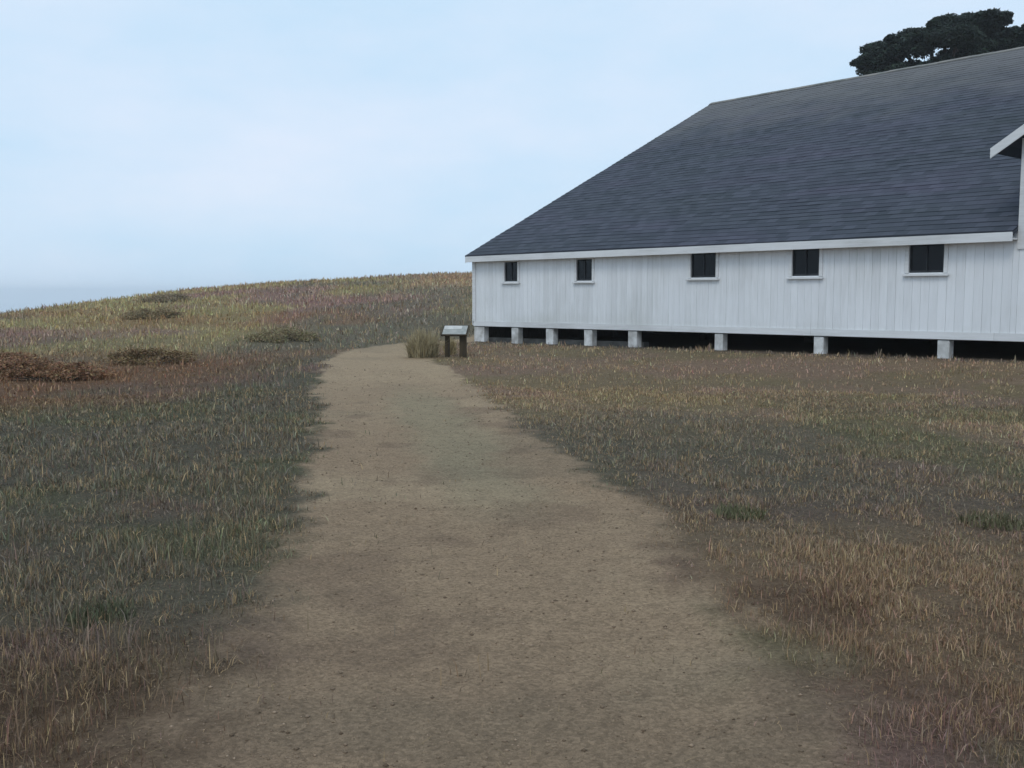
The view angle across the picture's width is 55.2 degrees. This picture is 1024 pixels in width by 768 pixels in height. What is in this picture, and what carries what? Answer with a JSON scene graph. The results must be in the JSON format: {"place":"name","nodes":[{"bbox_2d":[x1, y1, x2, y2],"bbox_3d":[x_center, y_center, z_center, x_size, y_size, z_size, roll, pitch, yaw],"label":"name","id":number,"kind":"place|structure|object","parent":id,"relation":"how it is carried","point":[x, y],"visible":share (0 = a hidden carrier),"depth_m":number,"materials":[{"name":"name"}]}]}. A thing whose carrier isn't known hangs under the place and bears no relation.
{"place":"outdoors","nodes":[
{"label":"outdoors","id":0,"kind":"place"},
{"bbox_2d":[0,303,76,312],"bbox_3d":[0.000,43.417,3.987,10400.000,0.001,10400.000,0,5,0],"label":"sea","id":1,"kind":"structure","parent":0,"point":[4,307],"depth_m":3732.07,"materials":[{"name":"blue liquid"}]},
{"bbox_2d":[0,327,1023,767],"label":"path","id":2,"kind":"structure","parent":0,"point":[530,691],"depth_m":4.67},
{"bbox_2d":[56,594,142,629],"bbox_3d":[-2.024,1.117,4.838,0.436,0.127,0.424,-2,6,-24],"label":"weed clump","id":3,"kind":"object","parent":2,"relation":"on","point":[101,608],"visible":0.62,"depth_m":4.81,"materials":[{"name":"green plant"}]},
{"bbox_2d":[391,324,447,357],"bbox_3d":[-2.246,-1.101,24.619,1.903,0.914,1.888,3,6,30],"label":"grass tussock","id":4,"kind":"object","parent":2,"relation":"on","point":[422,345],"depth_m":24.40,"materials":[{"name":"plant"}]},
{"bbox_2d":[439,336,458,354],"bbox_3d":[-1.623,-1.028,25.597,0.901,0.578,0.814,0,5,0],"label":"grass tussock","id":5,"kind":"object","parent":2,"relation":"on","point":[453,348],"depth_m":25.54,"materials":[{"name":"plant"}]},
{"bbox_2d":[18,365,882,767],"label":"pebbles","id":6,"kind":"object","parent":2,"relation":"on","point":[386,765],"visible":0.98,"depth_m":4.54,"materials":[{"name":"stone"}]},
{"bbox_2d":[711,501,770,520],"bbox_3d":[1.623,0.906,6.993,0.459,0.139,0.474,0,5,0],"label":"weed clump","id":7,"kind":"object","parent":2,"relation":"on","point":[728,510],"visible":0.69,"depth_m":6.97,"materials":[{"name":"green plant"}]},
{"bbox_2d":[0,274,1023,697],"bbox_3d":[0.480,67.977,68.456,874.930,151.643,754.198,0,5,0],"label":"ground","id":8,"kind":"structure","parent":0,"point":[924,350],"depth_m":13.23,"materials":[{"name":"soil"}]},
{"bbox_2d":[0,351,63,370],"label":"bush","id":9,"kind":"object","parent":8,"relation":"on","point":[9,360],"visible":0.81,"depth_m":20.43,"materials":[{"name":"brown plant"}]},
{"bbox_2d":[0,361,117,380],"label":"bush","id":10,"kind":"object","parent":8,"relation":"on","point":[79,370],"visible":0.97,"depth_m":18.34,"materials":[{"name":"brown plant"}]},
{"bbox_2d":[116,307,187,319],"bbox_3d":[-14.690,-2.877,39.943,2.331,0.566,2.378,5,7,43],"label":"bush","id":11,"kind":"object","parent":8,"relation":"on","point":[134,314],"visible":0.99,"depth_m":39.46,"materials":[{"name":"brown plant"}]},
{"bbox_2d":[105,346,199,364],"bbox_3d":[-8.574,-0.637,23.050,2.181,0.529,2.078,0,5,0],"label":"bush","id":12,"kind":"object","parent":8,"relation":"on","point":[137,356],"visible":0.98,"depth_m":22.74,"materials":[{"name":"brown plant"}]},
{"bbox_2d":[136,293,195,302],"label":"bush","id":13,"kind":"object","parent":8,"relation":"on","point":[162,298],"visible":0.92,"depth_m":49.48,"materials":[{"name":"green plant"}]},
{"bbox_2d":[242,325,323,342],"bbox_3d":[-7.224,-1.561,30.931,2.539,0.609,2.179,0,5,0],"label":"bush","id":14,"kind":"object","parent":8,"relation":"on","point":[267,335],"visible":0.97,"depth_m":30.61,"materials":[{"name":"green plant"}]},
{"bbox_2d":[441,325,469,357],"bbox_3d":[-1.419,-0.939,24.522,0.660,1.053,0.390,1,5,8],"label":"information panel","id":15,"kind":"object","parent":8,"relation":"on","point":[460,331],"visible":0.83,"depth_m":24.46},
{"bbox_2d":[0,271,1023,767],"bbox_3d":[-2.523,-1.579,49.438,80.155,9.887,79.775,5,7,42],"label":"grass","id":16,"kind":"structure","parent":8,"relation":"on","point":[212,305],"depth_m":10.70,"materials":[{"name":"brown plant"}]},
{"bbox_2d":[0,350,1023,767],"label":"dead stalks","id":17,"kind":"object","parent":8,"relation":"on","point":[574,538],"visible":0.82,"depth_m":6.21,"materials":[{"name":"brown plant"}]},
{"bbox_2d":[465,46,1023,358],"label":"barn","id":18,"kind":"structure","parent":8,"relation":"on","point":[889,204],"depth_m":26.70,"materials":[{"name":"white paint"}]},
{"bbox_2d":[501,260,519,283],"bbox_3d":[-0.036,-3.592,31.353,0.128,0.770,0.870,-5,7,-41],"label":"window","id":19,"kind":"structure","parent":18,"relation":"in","point":[510,269],"depth_m":31.40,"materials":[{"name":"white paint"}]},
{"bbox_2d":[572,257,594,282],"bbox_3d":[2.126,-3.363,28.904,0.128,0.780,0.880,-5,7,-41],"label":"window","id":20,"kind":"structure","parent":18,"relation":"in","point":[584,268],"depth_m":28.95,"materials":[{"name":"white paint"}]},
{"bbox_2d":[686,253,719,280],"bbox_3d":[5.001,-3.118,25.641,0.128,0.810,1.050,-5,7,-41],"label":"window","id":21,"kind":"structure","parent":18,"relation":"in","point":[700,265],"depth_m":25.69,"materials":[{"name":"white paint"}]},
{"bbox_2d":[786,249,823,278],"bbox_3d":[7.001,-2.910,23.377,0.128,0.810,0.970,-5,7,-41],"label":"window","id":22,"kind":"structure","parent":18,"relation":"in","point":[802,262],"depth_m":23.41,"materials":[{"name":"white paint"}]},
{"bbox_2d":[902,244,948,275],"bbox_3d":[8.949,-2.737,21.166,0.128,0.810,1.010,-5,7,-41],"label":"window","id":23,"kind":"structure","parent":18,"relation":"in","point":[930,258],"depth_m":21.20,"materials":[{"name":"white paint"}]},
{"bbox_2d":[849,8,1019,75],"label":"cypress tree","id":24,"kind":"object","parent":8,"relation":"on","point":[968,33],"visible":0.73,"depth_m":62.92,"materials":[{"name":"green plant"}]},
{"bbox_2d":[953,507,1023,531],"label":"weed clump","id":25,"kind":"object","parent":8,"relation":"on","point":[1006,526],"visible":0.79,"depth_m":6.78,"materials":[{"name":"green plant"}]},
{"bbox_2d":[997,23,1023,49],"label":"cypress tree","id":26,"kind":"object","parent":8,"relation":"on","point":[1016,32],"visible":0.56,"depth_m":64.33,"materials":[{"name":"green plant"}]},
{"bbox_2d":[0,0,1023,302],"label":"sky","id":27,"kind":"structure","parent":0,"point":[147,146],"materials":[{"name":"blue"}]}
]}

